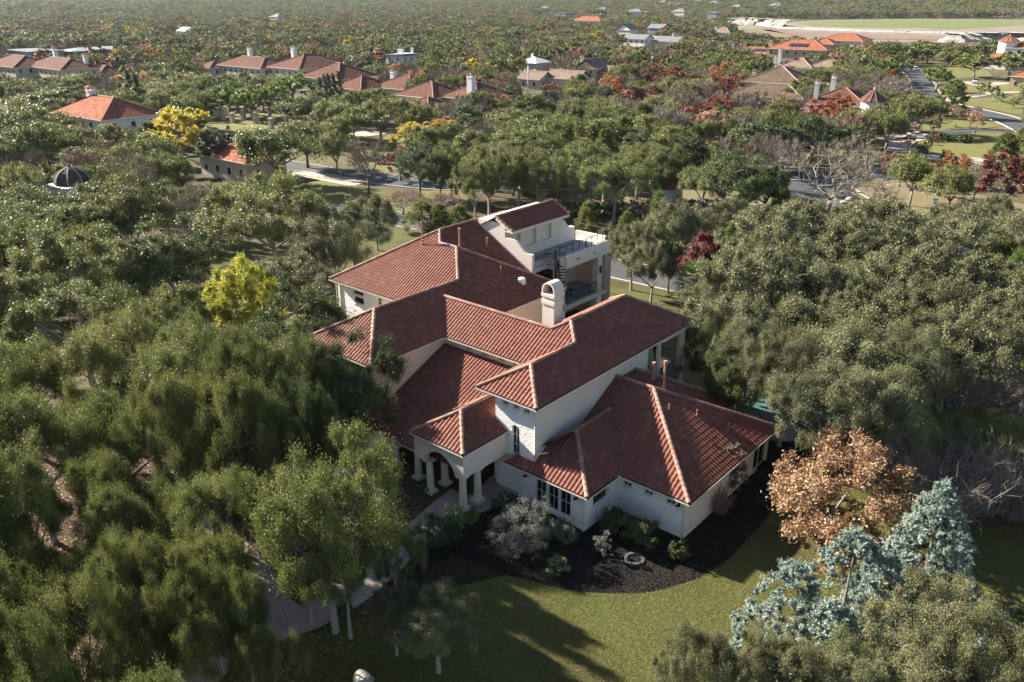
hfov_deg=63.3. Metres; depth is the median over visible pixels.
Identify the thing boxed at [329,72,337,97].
italian cypress
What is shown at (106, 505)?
live oak
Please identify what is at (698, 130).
cedar tree
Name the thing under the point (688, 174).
live oak
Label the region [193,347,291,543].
live oak
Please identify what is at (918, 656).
live oak
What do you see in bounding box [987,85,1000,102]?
young tree
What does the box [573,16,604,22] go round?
pink roof house
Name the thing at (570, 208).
shrub
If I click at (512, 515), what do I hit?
feathery shrub
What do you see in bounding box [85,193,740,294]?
road
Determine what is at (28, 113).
live oak
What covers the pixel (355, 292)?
window
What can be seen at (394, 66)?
orange leaved tree
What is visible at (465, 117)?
evergreen oak
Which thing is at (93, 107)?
red roofed house
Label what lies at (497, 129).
live oak
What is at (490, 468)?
door
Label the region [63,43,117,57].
metal roof house
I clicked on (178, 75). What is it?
live oak
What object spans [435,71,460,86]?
live oak
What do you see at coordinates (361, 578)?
live oak
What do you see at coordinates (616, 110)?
live oak
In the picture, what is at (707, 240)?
maroon leaved tree
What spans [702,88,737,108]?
reddish bare tree
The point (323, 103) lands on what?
live oak
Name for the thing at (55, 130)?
live oak
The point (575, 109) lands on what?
live oak
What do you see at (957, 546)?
blue cypress
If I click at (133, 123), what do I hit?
window
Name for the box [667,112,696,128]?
evergreen oak
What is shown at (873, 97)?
turret house
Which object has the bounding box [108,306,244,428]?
live oak
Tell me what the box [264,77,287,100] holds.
live oak
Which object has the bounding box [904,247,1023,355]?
live oak
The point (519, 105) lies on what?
cedar tree
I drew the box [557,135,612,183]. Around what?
live oak
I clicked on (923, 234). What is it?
live oak
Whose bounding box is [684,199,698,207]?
shrub
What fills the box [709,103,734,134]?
live oak
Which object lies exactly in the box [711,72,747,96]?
red leaved tree
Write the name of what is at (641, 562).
stone ring
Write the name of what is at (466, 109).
evergreen oak
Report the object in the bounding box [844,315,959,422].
live oak
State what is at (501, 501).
shrub
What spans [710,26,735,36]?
cream cottage
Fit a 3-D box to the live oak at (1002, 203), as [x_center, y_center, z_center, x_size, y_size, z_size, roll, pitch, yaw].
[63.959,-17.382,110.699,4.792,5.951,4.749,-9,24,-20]
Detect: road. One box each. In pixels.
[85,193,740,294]
[286,161,902,189]
[832,199,971,255]
[900,63,1023,133]
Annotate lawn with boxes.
[123,225,954,368]
[201,111,322,131]
[244,456,1023,681]
[292,177,476,204]
[366,135,404,172]
[866,141,946,165]
[913,127,1022,159]
[923,65,991,79]
[923,109,1001,129]
[962,95,1023,113]
[964,82,1019,94]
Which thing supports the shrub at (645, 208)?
on the verge at (566, 195)
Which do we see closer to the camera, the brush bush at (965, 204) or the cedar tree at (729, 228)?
the cedar tree at (729, 228)
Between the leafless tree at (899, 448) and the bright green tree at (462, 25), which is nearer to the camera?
the leafless tree at (899, 448)
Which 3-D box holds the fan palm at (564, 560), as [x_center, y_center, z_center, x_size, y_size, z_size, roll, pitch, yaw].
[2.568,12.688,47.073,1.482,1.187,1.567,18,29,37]
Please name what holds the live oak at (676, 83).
on the ground at (502, 200)
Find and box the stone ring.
[624,552,644,565]
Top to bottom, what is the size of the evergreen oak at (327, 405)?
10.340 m
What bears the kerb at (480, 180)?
on the ground at (502, 200)
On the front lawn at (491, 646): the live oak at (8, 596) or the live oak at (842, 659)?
the live oak at (842, 659)
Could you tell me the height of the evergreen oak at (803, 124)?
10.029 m
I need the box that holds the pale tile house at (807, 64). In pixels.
[773,48,842,70]
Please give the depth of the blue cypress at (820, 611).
37.70 m
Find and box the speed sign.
[932,198,938,204]
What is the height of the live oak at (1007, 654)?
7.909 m
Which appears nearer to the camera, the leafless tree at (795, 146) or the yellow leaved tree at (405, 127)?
the leafless tree at (795, 146)
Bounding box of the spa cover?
[760,415,798,441]
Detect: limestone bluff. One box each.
[728,17,792,27]
[779,27,962,33]
[938,32,1023,42]
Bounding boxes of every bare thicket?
[876,418,1023,534]
[928,420,1023,523]
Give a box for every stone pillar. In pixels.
[212,107,219,117]
[218,110,225,119]
[222,106,227,115]
[228,113,235,122]
[239,109,245,119]
[251,113,258,123]
[267,118,274,128]
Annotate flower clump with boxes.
[400,496,410,504]
[417,483,429,492]
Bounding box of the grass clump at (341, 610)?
[336,600,356,622]
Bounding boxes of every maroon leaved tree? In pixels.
[84,44,107,54]
[376,144,415,180]
[457,80,466,88]
[481,106,494,121]
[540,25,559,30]
[541,82,563,95]
[619,85,646,102]
[627,94,643,104]
[644,85,670,96]
[663,81,676,94]
[675,231,723,277]
[729,92,770,110]
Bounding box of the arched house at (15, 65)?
[0,46,101,79]
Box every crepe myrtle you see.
[900,135,917,155]
[909,121,920,135]
[924,134,939,154]
[929,117,941,130]
[949,105,965,126]
[964,106,982,127]
[967,112,985,136]
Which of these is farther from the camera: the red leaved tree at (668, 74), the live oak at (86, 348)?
the red leaved tree at (668, 74)
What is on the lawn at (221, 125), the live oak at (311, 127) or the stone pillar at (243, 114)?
the stone pillar at (243, 114)
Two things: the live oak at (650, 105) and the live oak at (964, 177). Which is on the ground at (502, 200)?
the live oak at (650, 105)
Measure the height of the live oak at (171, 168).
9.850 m
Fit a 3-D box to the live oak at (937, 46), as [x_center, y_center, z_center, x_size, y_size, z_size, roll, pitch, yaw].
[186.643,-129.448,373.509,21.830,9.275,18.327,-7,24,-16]
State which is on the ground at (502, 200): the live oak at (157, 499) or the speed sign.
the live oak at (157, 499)
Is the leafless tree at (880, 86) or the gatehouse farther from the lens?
the leafless tree at (880, 86)
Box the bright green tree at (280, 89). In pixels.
[251,80,290,116]
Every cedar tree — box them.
[39,103,61,116]
[135,120,161,149]
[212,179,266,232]
[399,199,443,234]
[426,201,448,231]
[445,202,471,225]
[509,100,531,127]
[557,123,574,144]
[573,199,603,233]
[589,85,615,104]
[593,127,619,155]
[605,114,630,153]
[616,209,634,240]
[636,102,654,134]
[640,187,674,246]
[642,84,658,93]
[656,136,669,174]
[661,108,680,144]
[688,123,707,165]
[701,253,719,298]
[702,140,720,166]
[716,220,737,277]
[718,117,739,149]
[767,182,794,229]
[785,113,805,138]
[870,199,897,238]
[975,231,1023,295]
[978,131,1021,172]
[988,269,1023,358]
[999,246,1023,279]
[1007,127,1023,157]
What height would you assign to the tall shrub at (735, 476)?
3.641 m
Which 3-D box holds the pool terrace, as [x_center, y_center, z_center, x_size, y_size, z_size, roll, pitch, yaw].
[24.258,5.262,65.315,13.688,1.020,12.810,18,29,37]
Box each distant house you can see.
[628,9,644,16]
[671,8,687,16]
[770,3,782,6]
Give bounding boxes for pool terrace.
[727,370,900,458]
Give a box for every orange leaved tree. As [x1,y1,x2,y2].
[111,72,148,88]
[387,64,400,74]
[407,70,423,75]
[463,56,481,66]
[472,76,493,85]
[480,93,513,106]
[599,74,623,93]
[709,63,725,74]
[807,91,855,121]
[885,68,898,78]
[943,151,973,171]
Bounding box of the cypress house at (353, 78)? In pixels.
[301,62,429,101]
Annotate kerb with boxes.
[172,195,697,275]
[262,209,805,321]
[286,160,882,180]
[287,171,371,181]
[292,173,901,190]
[296,175,350,185]
[861,136,979,163]
[875,135,1000,161]
[901,70,1015,131]
[910,64,1019,118]
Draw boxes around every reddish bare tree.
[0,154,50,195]
[60,138,126,191]
[80,137,123,150]
[106,124,136,144]
[380,186,429,213]
[415,190,467,217]
[446,65,464,82]
[486,67,523,93]
[689,134,753,162]
[697,76,721,100]
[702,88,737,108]
[756,92,808,114]
[833,110,877,155]
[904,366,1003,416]
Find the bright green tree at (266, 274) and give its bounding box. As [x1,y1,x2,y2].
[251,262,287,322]
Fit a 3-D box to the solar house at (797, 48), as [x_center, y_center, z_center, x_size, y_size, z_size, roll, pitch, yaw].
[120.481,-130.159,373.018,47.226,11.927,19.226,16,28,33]
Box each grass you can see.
[740,28,794,36]
[798,19,1023,28]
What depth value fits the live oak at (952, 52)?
350.14 m
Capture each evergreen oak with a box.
[62,92,85,102]
[80,207,228,320]
[194,125,235,157]
[236,366,328,482]
[249,313,326,395]
[254,270,358,338]
[260,448,326,528]
[287,378,343,501]
[294,320,411,434]
[394,138,441,197]
[424,150,452,202]
[438,113,481,142]
[453,103,486,125]
[454,94,480,106]
[499,124,524,131]
[504,84,521,99]
[523,94,560,115]
[523,106,536,129]
[528,140,557,185]
[538,88,559,104]
[560,89,584,105]
[581,94,600,104]
[616,128,660,160]
[654,237,684,292]
[666,131,708,162]
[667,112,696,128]
[681,309,737,377]
[698,144,754,196]
[701,339,743,409]
[702,149,791,208]
[712,343,775,411]
[726,114,785,155]
[746,162,791,203]
[753,124,816,167]
[785,113,845,163]
[805,112,829,154]
[831,124,878,162]
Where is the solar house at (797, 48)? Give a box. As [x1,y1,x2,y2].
[732,37,841,62]
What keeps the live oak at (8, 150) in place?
on the ground at (502, 200)
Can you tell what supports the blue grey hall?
on the ground at (502, 200)
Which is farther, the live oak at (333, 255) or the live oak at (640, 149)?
the live oak at (640, 149)
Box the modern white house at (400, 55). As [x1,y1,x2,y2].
[385,48,420,64]
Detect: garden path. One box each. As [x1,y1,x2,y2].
[153,470,313,635]
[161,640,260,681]
[256,489,471,641]
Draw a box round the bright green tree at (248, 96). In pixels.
[229,84,269,119]
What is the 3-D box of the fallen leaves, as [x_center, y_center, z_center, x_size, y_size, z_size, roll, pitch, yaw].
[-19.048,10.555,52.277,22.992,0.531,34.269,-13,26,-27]
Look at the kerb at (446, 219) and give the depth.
121.77 m
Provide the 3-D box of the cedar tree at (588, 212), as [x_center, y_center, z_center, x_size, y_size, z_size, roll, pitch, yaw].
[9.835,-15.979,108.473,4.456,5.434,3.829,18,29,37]
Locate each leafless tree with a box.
[5,85,36,96]
[16,147,51,170]
[52,85,78,99]
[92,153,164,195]
[112,145,158,168]
[156,117,185,154]
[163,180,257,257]
[242,80,275,111]
[296,95,333,123]
[339,136,390,193]
[407,123,453,153]
[426,97,482,120]
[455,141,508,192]
[463,102,509,113]
[463,118,513,137]
[481,78,515,90]
[481,89,506,109]
[481,176,514,195]
[492,129,547,140]
[539,94,569,106]
[547,87,567,103]
[581,78,611,96]
[606,97,640,109]
[620,187,661,221]
[643,102,699,125]
[657,86,702,106]
[682,95,708,113]
[687,76,716,111]
[704,137,732,159]
[714,110,763,131]
[733,90,769,110]
[737,131,781,166]
[746,135,807,168]
[755,106,786,115]
[762,136,806,170]
[770,133,907,221]
[784,109,821,122]
[796,87,829,104]
[811,112,846,150]
[824,112,836,123]
[849,81,870,93]
[865,428,936,520]
[867,78,922,106]
[968,162,991,202]
[970,371,1023,418]
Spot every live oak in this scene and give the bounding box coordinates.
[0,88,113,116]
[0,97,85,157]
[0,120,60,159]
[0,141,18,163]
[0,160,53,212]
[0,160,55,216]
[0,181,70,251]
[0,197,142,281]
[0,201,44,239]
[0,214,68,283]
[0,270,39,341]
[0,271,80,344]
[0,273,149,385]
[0,335,84,458]
[0,368,47,448]
[0,381,99,543]
[0,439,71,547]
[0,441,43,561]
[0,514,67,609]
[0,537,48,680]
[0,555,156,681]
[0,578,72,681]
[0,585,85,681]
[1,219,157,332]
[3,118,80,168]
[5,547,95,662]
[17,294,183,412]
[36,83,90,93]
[41,161,97,194]
[44,168,178,242]
[48,379,161,479]
[54,144,115,171]
[55,435,146,534]
[56,132,99,161]
[56,514,150,616]
[62,72,105,82]
[66,472,161,613]
[68,124,99,140]
[72,186,164,239]
[79,650,184,681]
[84,160,129,196]
[87,277,215,408]
[89,522,198,668]
[92,89,113,95]
[93,121,140,147]
[95,155,138,168]
[101,140,158,161]
[105,360,244,533]
[105,602,178,681]
[106,143,140,161]
[107,87,143,102]
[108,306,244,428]
[121,130,176,184]
[121,150,196,186]
[126,86,181,98]
[128,100,154,107]
[128,175,198,235]
[128,544,218,681]
[132,77,197,92]
[142,148,195,193]
[143,88,171,109]
[143,397,252,538]
[143,464,208,537]
[145,522,256,669]
[146,461,272,569]
[148,232,214,308]
[152,122,188,135]
[160,93,204,121]
[161,108,212,125]
[164,72,215,86]
[167,593,250,681]
[170,181,237,236]
[172,92,203,123]
[177,88,200,95]
[188,169,328,258]
[189,91,216,108]
[192,314,283,377]
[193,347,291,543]
[194,328,347,463]
[196,558,274,681]
[200,315,295,472]
[225,619,311,681]
[231,123,328,170]
[237,462,318,594]
[243,252,309,324]
[245,414,410,634]
[253,246,345,317]
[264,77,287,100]
[268,518,321,624]
[271,94,314,121]
[275,119,344,167]
[283,231,341,294]
[284,213,372,299]
[295,511,392,639]
[297,196,394,266]
[307,88,329,120]
[308,98,355,120]
[313,130,357,174]
[316,115,353,135]
[322,103,350,123]
[326,105,371,142]
[331,88,373,126]
[354,88,393,125]
[354,191,399,249]
[355,92,417,143]
[356,519,428,606]
[366,574,424,656]
[383,107,402,131]
[387,575,490,673]
[401,125,446,152]
[402,99,433,138]
[404,74,426,88]
[425,106,446,125]
[428,137,474,200]
[434,103,457,117]
[434,120,465,148]
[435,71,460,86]
[446,157,501,217]
[451,90,495,106]
[453,127,506,179]
[461,141,525,213]
[476,136,546,187]
[480,106,529,127]
[482,125,502,133]
[483,142,555,206]
[486,122,543,154]
[489,98,511,111]
[498,108,554,130]
[512,92,540,104]
[520,154,567,201]
[521,146,564,188]
[522,128,568,179]
[527,111,589,141]
[553,100,590,120]
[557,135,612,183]
[558,139,657,201]
[562,97,592,114]
[564,83,591,96]
[566,157,662,220]
[569,115,633,145]
[582,102,613,131]
[586,95,605,107]
[589,117,619,142]
[596,102,641,119]
[598,217,662,290]
[599,95,632,112]
[618,140,670,199]
[619,110,671,141]
[620,83,647,93]
[620,239,677,302]
[631,99,657,115]
[642,94,685,112]
[643,143,692,182]
[643,196,717,250]
[644,148,692,187]
[645,124,688,142]
[646,93,676,101]
[648,124,697,146]
[650,613,743,681]
[656,74,678,88]
[657,97,681,112]
[670,76,689,98]
[670,81,701,97]
[676,158,734,210]
[677,78,728,94]
[678,267,751,329]
[684,239,834,324]
[687,287,788,396]
[690,118,724,142]
[693,193,753,239]
[701,625,782,681]
[704,310,800,413]
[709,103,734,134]
[709,219,805,268]
[718,106,760,123]
[725,193,866,251]
[729,286,854,385]
[730,92,755,102]
[731,320,834,446]
[732,253,864,328]
[733,221,826,268]
[739,617,839,681]
[759,106,791,129]
[763,360,901,468]
[764,97,801,123]
[775,258,885,360]
[781,310,914,442]
[782,75,827,96]
[793,618,904,681]
[796,217,896,286]
[814,277,901,371]
[816,63,871,81]
[824,355,943,491]
[825,81,854,90]
[826,282,978,368]
[827,192,961,276]
[829,80,849,90]
[831,107,880,140]
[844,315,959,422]
[845,55,916,70]
[845,65,893,81]
[845,105,880,119]
[852,103,915,154]
[856,559,1000,681]
[857,221,958,289]
[862,237,991,329]
[878,87,903,106]
[882,200,1011,268]
[883,43,934,63]
[884,90,951,130]
[887,148,934,205]
[891,270,993,374]
[901,409,963,459]
[903,596,1023,681]
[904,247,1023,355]
[908,43,946,62]
[908,296,1023,411]
[917,161,976,210]
[930,405,1022,467]
[932,45,976,66]
[935,78,970,117]
[952,54,1002,77]
[957,207,1023,249]
[966,275,1023,387]
[967,304,1023,399]
[969,50,1023,79]
[975,192,1013,219]
[975,406,1023,471]
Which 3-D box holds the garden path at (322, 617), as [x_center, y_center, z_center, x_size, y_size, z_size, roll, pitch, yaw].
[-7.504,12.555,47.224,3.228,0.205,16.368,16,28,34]
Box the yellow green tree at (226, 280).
[201,251,292,350]
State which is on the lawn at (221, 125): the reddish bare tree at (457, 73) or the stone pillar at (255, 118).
the stone pillar at (255, 118)
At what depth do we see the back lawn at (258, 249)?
93.86 m
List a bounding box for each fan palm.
[546,554,571,575]
[668,257,716,300]
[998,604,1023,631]
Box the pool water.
[734,379,893,443]
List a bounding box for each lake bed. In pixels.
[737,19,1023,42]
[755,26,946,39]
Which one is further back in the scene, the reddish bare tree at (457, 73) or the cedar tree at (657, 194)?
the reddish bare tree at (457, 73)
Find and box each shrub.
[485,493,557,561]
[489,490,517,513]
[547,516,580,544]
[561,201,580,214]
[568,199,584,216]
[589,200,606,215]
[596,200,616,213]
[596,502,632,537]
[600,527,610,537]
[605,200,624,215]
[616,201,634,212]
[619,515,661,551]
[623,199,638,215]
[629,200,650,214]
[667,537,691,561]
[680,199,694,210]
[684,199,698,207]
[702,199,717,214]
[726,442,749,491]
[916,145,929,152]
[923,131,953,141]
[939,149,957,159]
[954,134,973,142]
[983,205,1003,222]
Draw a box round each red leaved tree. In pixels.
[642,63,683,82]
[666,71,699,79]
[678,102,712,114]
[690,115,713,137]
[700,94,740,131]
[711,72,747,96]
[880,151,916,186]
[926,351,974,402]
[931,160,955,196]
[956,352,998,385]
[974,148,1023,197]
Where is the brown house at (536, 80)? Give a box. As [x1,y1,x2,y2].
[517,68,592,89]
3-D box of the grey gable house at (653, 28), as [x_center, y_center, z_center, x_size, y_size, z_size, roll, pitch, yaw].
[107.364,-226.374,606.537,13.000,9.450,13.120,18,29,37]
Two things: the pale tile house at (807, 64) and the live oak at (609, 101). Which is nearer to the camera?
the live oak at (609, 101)
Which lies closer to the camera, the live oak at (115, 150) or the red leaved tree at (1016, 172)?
the red leaved tree at (1016, 172)
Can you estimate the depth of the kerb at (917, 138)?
167.59 m
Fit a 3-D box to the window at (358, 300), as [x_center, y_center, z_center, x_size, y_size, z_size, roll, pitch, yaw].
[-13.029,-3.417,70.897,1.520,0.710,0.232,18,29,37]
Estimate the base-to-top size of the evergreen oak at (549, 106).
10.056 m
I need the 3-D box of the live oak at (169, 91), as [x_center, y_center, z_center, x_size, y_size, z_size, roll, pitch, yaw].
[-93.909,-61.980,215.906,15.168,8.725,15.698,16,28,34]
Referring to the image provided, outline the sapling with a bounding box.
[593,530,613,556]
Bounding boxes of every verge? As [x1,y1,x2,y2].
[546,163,882,178]
[559,189,808,212]
[846,179,1023,242]
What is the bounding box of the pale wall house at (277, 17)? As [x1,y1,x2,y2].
[269,14,286,20]
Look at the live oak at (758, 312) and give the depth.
62.49 m
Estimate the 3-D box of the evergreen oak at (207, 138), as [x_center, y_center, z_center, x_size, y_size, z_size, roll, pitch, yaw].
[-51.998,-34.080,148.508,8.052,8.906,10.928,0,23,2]
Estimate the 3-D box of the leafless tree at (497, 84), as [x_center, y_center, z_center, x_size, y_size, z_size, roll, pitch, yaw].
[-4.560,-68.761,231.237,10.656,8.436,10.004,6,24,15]
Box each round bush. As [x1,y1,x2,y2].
[409,548,429,563]
[411,501,474,550]
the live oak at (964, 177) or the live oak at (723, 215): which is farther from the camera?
the live oak at (964, 177)
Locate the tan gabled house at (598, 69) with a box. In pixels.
[574,55,623,83]
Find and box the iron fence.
[612,293,679,312]
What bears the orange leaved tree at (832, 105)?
on the ground at (502, 200)
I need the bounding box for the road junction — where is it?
[787,176,860,209]
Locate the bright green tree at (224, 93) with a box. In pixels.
[210,80,242,115]
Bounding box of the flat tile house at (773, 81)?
[727,66,829,111]
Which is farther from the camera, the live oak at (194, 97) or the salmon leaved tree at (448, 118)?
the live oak at (194, 97)
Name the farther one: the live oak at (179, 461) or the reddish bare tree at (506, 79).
the reddish bare tree at (506, 79)
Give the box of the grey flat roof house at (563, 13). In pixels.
[552,12,572,15]
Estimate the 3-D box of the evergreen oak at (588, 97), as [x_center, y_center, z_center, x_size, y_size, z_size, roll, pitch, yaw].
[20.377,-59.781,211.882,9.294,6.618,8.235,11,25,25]
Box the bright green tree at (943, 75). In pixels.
[921,63,955,91]
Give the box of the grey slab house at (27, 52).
[6,48,64,57]
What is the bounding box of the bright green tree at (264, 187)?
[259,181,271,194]
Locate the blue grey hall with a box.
[706,12,722,18]
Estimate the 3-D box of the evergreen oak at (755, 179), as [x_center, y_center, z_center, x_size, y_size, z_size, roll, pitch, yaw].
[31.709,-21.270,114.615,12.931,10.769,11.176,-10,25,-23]
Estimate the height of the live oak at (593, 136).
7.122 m
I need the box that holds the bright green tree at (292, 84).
[280,72,317,97]
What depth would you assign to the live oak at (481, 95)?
197.97 m
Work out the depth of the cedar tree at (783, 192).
111.22 m
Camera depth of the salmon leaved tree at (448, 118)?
171.77 m
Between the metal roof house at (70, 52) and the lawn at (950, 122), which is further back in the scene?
the metal roof house at (70, 52)
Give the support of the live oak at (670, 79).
on the ground at (502, 200)
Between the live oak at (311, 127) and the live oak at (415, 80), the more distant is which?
the live oak at (415, 80)
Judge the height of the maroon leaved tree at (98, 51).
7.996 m
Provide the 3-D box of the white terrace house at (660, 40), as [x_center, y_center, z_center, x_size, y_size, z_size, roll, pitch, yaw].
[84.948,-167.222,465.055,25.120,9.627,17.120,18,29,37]
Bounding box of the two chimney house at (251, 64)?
[199,45,354,77]
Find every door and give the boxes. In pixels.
[482,462,494,475]
[536,269,552,279]
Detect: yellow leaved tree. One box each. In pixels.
[143,106,209,157]
[343,36,358,43]
[388,121,442,154]
[427,118,454,143]
[460,58,488,70]
[589,30,607,37]
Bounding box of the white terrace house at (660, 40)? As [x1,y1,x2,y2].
[647,33,684,47]
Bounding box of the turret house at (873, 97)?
[802,73,896,133]
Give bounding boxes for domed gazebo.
[44,163,90,202]
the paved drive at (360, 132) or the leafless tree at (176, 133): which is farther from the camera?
the paved drive at (360, 132)
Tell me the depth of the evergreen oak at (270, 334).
54.84 m
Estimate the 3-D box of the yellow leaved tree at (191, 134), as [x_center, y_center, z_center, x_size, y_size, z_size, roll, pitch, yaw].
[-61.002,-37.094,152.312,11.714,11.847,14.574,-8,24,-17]
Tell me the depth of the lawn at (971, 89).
272.14 m
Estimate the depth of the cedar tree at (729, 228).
87.86 m
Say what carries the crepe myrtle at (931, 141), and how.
on the paved drive at (893, 145)
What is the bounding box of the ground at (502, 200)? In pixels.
[0,0,1023,592]
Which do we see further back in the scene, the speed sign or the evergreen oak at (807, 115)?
the evergreen oak at (807, 115)
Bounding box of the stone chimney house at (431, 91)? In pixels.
[393,72,515,107]
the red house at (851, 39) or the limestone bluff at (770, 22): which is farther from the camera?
the limestone bluff at (770, 22)
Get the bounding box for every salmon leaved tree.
[308,40,321,48]
[352,46,387,62]
[418,115,453,124]
[608,89,632,101]
[689,109,731,123]
[722,57,737,67]
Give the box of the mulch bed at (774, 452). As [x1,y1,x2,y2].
[386,440,810,598]
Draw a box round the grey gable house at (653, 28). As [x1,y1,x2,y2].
[647,24,668,33]
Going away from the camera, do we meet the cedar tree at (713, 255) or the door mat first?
the door mat
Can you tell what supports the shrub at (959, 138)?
on the lawn at (981, 144)
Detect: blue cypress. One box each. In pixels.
[729,524,947,681]
[835,477,993,679]
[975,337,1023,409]
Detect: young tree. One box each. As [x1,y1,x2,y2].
[975,82,992,99]
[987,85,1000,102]
[994,90,1007,105]
[1007,95,1020,112]
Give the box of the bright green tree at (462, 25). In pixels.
[455,22,467,27]
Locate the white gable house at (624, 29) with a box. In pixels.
[616,24,638,36]
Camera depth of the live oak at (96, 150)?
134.10 m
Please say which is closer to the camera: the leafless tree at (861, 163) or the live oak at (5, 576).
the live oak at (5, 576)
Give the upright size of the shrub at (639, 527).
1.995 m
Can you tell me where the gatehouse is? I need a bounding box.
[650,177,686,207]
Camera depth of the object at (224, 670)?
39.65 m
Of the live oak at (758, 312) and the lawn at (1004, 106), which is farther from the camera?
the lawn at (1004, 106)
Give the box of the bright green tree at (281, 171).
[267,164,294,207]
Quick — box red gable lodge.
[1008,71,1023,88]
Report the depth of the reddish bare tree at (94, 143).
142.57 m
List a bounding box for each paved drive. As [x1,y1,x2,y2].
[288,171,366,185]
[349,128,383,136]
[861,135,983,162]
[923,128,1015,133]
[945,91,1018,100]
[963,81,1008,85]
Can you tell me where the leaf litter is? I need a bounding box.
[0,378,434,681]
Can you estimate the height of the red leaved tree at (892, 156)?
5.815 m
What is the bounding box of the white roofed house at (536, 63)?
[518,53,550,74]
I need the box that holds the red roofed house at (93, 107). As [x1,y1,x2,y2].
[50,85,162,145]
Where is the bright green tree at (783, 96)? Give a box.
[775,94,796,110]
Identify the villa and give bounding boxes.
[288,199,777,538]
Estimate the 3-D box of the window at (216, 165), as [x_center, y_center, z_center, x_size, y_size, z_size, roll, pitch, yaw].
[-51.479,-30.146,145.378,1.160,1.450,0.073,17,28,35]
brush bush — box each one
[941,201,963,220]
[955,197,974,208]
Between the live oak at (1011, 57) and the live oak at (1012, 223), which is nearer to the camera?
the live oak at (1012, 223)
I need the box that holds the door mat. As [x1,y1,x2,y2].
[481,475,486,482]
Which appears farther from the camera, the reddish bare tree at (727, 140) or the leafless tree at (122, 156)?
the reddish bare tree at (727, 140)
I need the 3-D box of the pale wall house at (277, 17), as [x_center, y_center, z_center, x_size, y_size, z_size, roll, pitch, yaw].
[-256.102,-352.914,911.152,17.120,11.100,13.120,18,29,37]
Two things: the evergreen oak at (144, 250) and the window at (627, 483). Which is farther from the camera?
the evergreen oak at (144, 250)
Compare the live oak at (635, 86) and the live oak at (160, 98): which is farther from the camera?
the live oak at (635, 86)
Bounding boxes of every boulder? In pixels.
[353,669,373,681]
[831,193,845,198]
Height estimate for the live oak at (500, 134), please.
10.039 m
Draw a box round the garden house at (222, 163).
[195,141,286,182]
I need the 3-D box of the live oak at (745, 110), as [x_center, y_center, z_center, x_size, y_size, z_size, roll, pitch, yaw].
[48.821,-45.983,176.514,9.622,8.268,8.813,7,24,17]
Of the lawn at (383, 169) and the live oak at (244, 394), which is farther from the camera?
the lawn at (383, 169)
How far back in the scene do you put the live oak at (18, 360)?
54.02 m
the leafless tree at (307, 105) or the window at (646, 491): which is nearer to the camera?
the window at (646, 491)
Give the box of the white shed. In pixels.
[176,27,190,33]
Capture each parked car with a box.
[906,131,928,138]
[910,66,920,70]
[972,78,978,83]
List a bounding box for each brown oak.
[760,418,928,582]
[800,503,885,578]
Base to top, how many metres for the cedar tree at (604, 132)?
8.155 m
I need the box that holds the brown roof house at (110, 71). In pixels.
[100,65,119,79]
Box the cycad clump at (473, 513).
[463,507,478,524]
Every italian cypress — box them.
[122,70,133,92]
[128,74,141,96]
[315,77,322,108]
[321,74,329,96]
[323,73,333,96]
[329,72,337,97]
[334,70,343,97]
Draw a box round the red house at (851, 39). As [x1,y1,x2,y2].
[826,33,873,46]
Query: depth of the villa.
56.62 m
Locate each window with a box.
[130,120,136,127]
[204,162,208,170]
[215,164,219,172]
[227,166,231,175]
[239,169,243,177]
[352,290,363,298]
[353,296,364,306]
[501,400,508,408]
[511,404,519,412]
[511,425,518,453]
[522,408,529,416]
[537,479,545,504]
[548,484,557,510]
[560,490,570,516]
[592,488,608,508]
[622,480,631,489]
[642,489,652,498]
[647,345,657,372]
[665,498,675,507]
[752,442,765,473]
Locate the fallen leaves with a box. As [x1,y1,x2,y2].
[17,407,420,681]
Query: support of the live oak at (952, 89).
on the lawn at (950, 122)
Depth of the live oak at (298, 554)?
40.52 m
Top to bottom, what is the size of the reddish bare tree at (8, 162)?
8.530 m
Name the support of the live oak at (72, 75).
on the ground at (502, 200)
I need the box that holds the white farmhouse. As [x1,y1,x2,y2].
[624,34,654,47]

